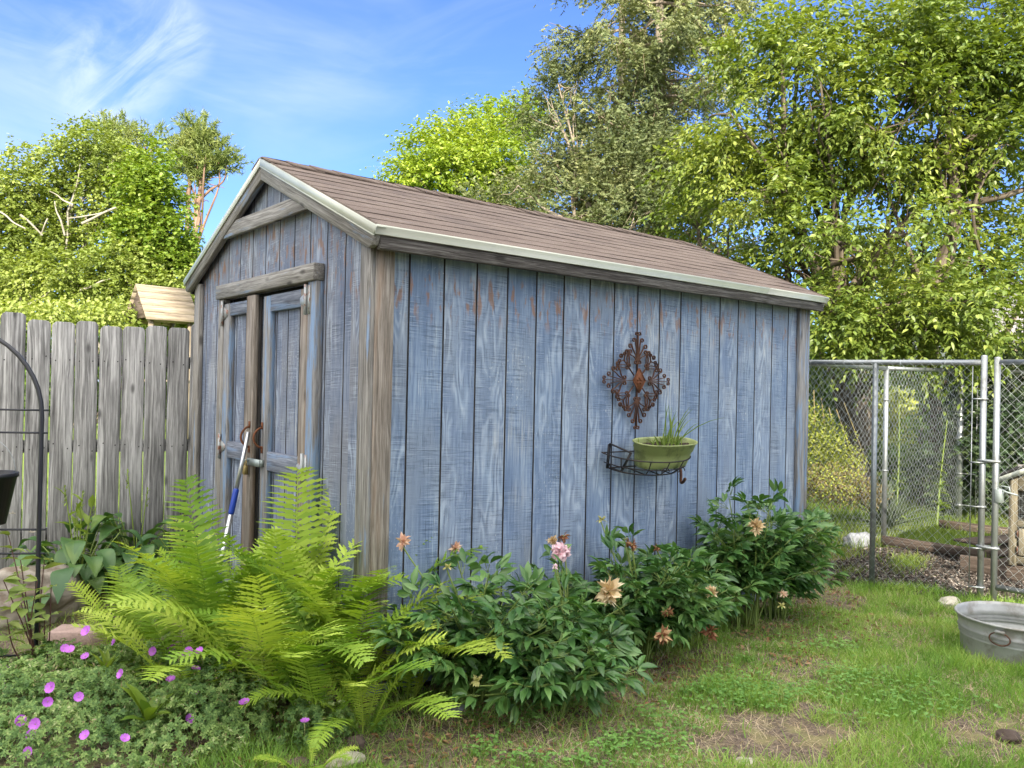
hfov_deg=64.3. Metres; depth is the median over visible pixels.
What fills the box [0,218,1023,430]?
woods
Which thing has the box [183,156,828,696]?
garden shed
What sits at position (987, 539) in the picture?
plank
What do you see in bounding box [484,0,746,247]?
spruce tree
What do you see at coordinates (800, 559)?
peony bush
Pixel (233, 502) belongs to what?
mop pole
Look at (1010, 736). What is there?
stone
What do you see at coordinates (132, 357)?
wooden fence
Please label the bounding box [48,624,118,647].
paver block
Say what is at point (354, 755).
stone
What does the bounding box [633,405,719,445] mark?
pot grass
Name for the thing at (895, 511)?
yucca
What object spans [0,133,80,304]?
birch tree
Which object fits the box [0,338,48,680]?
garden trellis
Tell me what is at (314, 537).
ostrich fern
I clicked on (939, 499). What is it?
tall weed
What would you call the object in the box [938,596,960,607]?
stone
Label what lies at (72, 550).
hosta
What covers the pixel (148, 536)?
fern
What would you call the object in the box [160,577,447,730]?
ostrich fern
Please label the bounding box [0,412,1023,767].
ground
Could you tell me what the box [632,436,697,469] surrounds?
trough pot
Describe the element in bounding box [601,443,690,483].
wall planter rack
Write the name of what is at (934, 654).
lawn grass
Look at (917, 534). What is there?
rough grass
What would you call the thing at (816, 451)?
spirea shrub
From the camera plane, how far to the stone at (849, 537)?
7.98 m
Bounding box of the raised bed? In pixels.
[882,520,1007,557]
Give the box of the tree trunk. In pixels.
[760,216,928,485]
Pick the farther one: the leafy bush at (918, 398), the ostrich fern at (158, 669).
the leafy bush at (918, 398)
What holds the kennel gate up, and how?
attached to the kennel fence at (981, 506)
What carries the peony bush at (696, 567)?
on the ground at (774, 746)
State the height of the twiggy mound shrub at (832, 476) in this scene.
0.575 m
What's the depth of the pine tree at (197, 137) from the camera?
28.76 m
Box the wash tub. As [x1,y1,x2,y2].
[954,601,1023,670]
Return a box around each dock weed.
[88,647,119,672]
[120,682,180,720]
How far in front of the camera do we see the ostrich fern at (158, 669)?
3.72 m
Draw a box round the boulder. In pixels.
[0,564,85,629]
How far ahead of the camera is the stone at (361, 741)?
3.31 m
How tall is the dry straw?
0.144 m
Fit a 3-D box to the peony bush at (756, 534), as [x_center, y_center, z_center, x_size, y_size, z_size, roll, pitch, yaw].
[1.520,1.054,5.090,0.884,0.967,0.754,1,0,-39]
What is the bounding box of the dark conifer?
[891,293,1023,523]
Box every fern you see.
[64,558,200,674]
[67,576,301,706]
[100,538,409,714]
[112,474,325,663]
[122,621,207,663]
[127,519,219,599]
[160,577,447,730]
[195,466,352,682]
[215,537,488,688]
[236,544,458,706]
[237,646,462,750]
[249,730,358,767]
[294,579,523,700]
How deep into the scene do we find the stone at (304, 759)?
3.13 m
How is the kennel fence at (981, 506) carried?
on the ground at (774, 746)
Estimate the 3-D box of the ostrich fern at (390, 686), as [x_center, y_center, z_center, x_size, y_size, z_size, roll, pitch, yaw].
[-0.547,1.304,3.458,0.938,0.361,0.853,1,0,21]
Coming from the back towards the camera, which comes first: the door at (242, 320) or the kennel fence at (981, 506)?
the kennel fence at (981, 506)
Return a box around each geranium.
[0,625,237,767]
[0,647,21,697]
[105,653,333,767]
[269,687,358,750]
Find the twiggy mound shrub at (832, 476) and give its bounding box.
[807,461,892,511]
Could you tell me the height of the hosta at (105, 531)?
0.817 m
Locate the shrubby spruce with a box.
[445,47,759,250]
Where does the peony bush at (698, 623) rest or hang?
on the ground at (774, 746)
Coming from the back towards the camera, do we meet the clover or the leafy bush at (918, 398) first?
the leafy bush at (918, 398)
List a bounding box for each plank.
[953,534,1007,544]
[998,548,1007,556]
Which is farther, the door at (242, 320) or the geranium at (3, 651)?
the door at (242, 320)
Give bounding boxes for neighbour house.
[871,281,1023,447]
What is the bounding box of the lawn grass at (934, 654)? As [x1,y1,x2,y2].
[134,573,1023,767]
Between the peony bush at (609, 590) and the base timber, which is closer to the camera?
the peony bush at (609, 590)
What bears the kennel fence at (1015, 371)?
on the ground at (774, 746)
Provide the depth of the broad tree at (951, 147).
9.28 m
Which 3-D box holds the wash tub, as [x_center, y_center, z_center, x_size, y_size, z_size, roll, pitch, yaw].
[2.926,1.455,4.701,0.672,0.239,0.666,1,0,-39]
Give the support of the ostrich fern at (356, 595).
on the ground at (774, 746)
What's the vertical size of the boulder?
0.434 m
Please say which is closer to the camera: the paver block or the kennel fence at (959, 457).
the paver block
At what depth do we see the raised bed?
7.72 m
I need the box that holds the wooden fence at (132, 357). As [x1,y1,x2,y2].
[0,312,193,569]
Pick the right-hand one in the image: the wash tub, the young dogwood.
the wash tub
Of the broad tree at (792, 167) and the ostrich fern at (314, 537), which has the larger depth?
the broad tree at (792, 167)
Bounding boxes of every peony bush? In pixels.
[363,532,616,706]
[445,618,657,724]
[474,533,665,686]
[553,515,747,662]
[591,544,735,654]
[623,542,770,645]
[672,476,834,629]
[727,498,849,619]
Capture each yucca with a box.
[847,481,932,534]
[910,482,1003,516]
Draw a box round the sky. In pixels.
[0,0,1023,381]
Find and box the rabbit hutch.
[999,464,1023,565]
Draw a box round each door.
[217,295,263,601]
[252,284,310,609]
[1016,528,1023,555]
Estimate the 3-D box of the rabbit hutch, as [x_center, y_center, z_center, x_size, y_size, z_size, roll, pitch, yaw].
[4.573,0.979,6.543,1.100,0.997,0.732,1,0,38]
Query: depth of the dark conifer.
9.44 m
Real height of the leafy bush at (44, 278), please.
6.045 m
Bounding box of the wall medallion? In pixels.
[602,332,669,428]
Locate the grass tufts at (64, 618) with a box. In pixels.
[0,580,264,755]
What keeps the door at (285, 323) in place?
in the garden shed
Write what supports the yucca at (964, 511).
on the ground at (774, 746)
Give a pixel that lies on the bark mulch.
(952, 582)
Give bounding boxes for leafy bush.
[0,207,194,433]
[0,246,202,424]
[808,348,909,475]
[808,435,966,497]
[871,386,918,450]
[889,352,987,443]
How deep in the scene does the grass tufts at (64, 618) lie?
4.39 m
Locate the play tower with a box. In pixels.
[123,284,194,438]
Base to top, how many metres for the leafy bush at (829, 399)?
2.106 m
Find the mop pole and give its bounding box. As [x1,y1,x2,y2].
[216,432,249,592]
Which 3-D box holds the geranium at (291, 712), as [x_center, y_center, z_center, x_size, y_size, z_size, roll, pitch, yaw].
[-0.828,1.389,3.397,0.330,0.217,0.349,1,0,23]
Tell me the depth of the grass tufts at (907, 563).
7.01 m
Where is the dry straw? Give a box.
[131,582,1023,767]
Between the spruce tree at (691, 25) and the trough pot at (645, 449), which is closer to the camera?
the trough pot at (645, 449)
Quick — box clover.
[370,622,1002,767]
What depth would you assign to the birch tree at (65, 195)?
22.41 m
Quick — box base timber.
[960,554,1023,581]
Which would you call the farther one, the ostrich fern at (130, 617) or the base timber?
the base timber
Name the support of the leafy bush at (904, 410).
on the ground at (774, 746)
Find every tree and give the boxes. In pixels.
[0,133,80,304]
[1,109,139,427]
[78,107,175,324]
[87,131,206,284]
[161,105,254,247]
[360,81,570,209]
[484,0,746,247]
[545,0,807,270]
[635,0,1023,500]
[829,0,1023,509]
[868,235,981,444]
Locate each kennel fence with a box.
[807,355,987,600]
[807,365,976,546]
[963,370,1023,525]
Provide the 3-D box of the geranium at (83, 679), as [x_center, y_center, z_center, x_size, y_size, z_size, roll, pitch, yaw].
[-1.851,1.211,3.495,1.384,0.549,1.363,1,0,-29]
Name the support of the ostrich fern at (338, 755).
on the ground at (774, 746)
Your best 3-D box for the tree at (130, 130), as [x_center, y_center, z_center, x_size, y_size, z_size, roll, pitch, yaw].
[-13.866,-4.204,28.969,3.188,11.157,3.248,1,0,-39]
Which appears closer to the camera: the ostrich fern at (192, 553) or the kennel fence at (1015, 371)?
the ostrich fern at (192, 553)
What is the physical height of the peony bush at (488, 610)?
0.802 m
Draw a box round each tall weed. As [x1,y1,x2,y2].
[891,404,908,530]
[925,420,951,531]
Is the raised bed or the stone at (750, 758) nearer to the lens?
the stone at (750, 758)
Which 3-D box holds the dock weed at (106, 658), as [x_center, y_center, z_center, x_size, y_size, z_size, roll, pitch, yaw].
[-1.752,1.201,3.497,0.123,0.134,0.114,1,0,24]
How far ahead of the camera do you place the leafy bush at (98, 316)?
18.98 m
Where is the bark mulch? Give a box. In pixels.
[813,547,1023,603]
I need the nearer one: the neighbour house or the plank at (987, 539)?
the plank at (987, 539)
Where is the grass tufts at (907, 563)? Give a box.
[830,546,934,580]
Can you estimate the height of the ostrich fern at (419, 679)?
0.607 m
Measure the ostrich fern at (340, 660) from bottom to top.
0.719 m
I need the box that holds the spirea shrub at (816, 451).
[807,390,870,474]
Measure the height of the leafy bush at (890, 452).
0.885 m
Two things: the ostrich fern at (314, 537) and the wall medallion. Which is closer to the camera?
the ostrich fern at (314, 537)
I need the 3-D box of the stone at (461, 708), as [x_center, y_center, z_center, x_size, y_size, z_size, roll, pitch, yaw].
[-0.271,1.486,3.719,0.141,0.044,0.104,1,0,-39]
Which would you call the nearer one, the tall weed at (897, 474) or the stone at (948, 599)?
the stone at (948, 599)
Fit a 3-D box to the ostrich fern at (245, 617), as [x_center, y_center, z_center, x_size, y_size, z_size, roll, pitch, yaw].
[-1.127,1.090,3.668,1.308,0.786,1.130,1,0,11]
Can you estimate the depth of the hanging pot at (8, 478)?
3.72 m
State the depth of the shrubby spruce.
13.56 m
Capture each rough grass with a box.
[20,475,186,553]
[806,460,1014,601]
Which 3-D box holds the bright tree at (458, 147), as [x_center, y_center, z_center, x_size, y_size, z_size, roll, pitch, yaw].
[-0.391,-2.946,19.067,4.208,9.487,6.246,1,0,36]
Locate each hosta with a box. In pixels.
[5,485,159,621]
[61,469,199,594]
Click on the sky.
(318, 83)
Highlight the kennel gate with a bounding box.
[976,357,1023,600]
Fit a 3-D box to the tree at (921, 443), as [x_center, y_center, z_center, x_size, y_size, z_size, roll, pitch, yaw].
[6.858,-0.295,13.384,2.015,4.222,1.831,1,0,-39]
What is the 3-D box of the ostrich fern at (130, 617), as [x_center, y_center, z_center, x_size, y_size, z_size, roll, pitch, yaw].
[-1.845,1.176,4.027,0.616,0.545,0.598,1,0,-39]
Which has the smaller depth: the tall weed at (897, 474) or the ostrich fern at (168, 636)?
the ostrich fern at (168, 636)
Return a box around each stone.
[284,756,309,767]
[326,750,365,767]
[346,734,367,751]
[440,703,466,715]
[735,757,752,766]
[843,532,869,548]
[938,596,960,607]
[995,728,1022,744]
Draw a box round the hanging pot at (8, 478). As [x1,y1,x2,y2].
[0,442,18,524]
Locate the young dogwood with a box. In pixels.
[0,511,65,684]
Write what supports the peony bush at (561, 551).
on the ground at (774, 746)
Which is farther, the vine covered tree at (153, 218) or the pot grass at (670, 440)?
the vine covered tree at (153, 218)
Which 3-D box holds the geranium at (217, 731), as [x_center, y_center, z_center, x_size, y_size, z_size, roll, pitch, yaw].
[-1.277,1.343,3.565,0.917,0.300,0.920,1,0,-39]

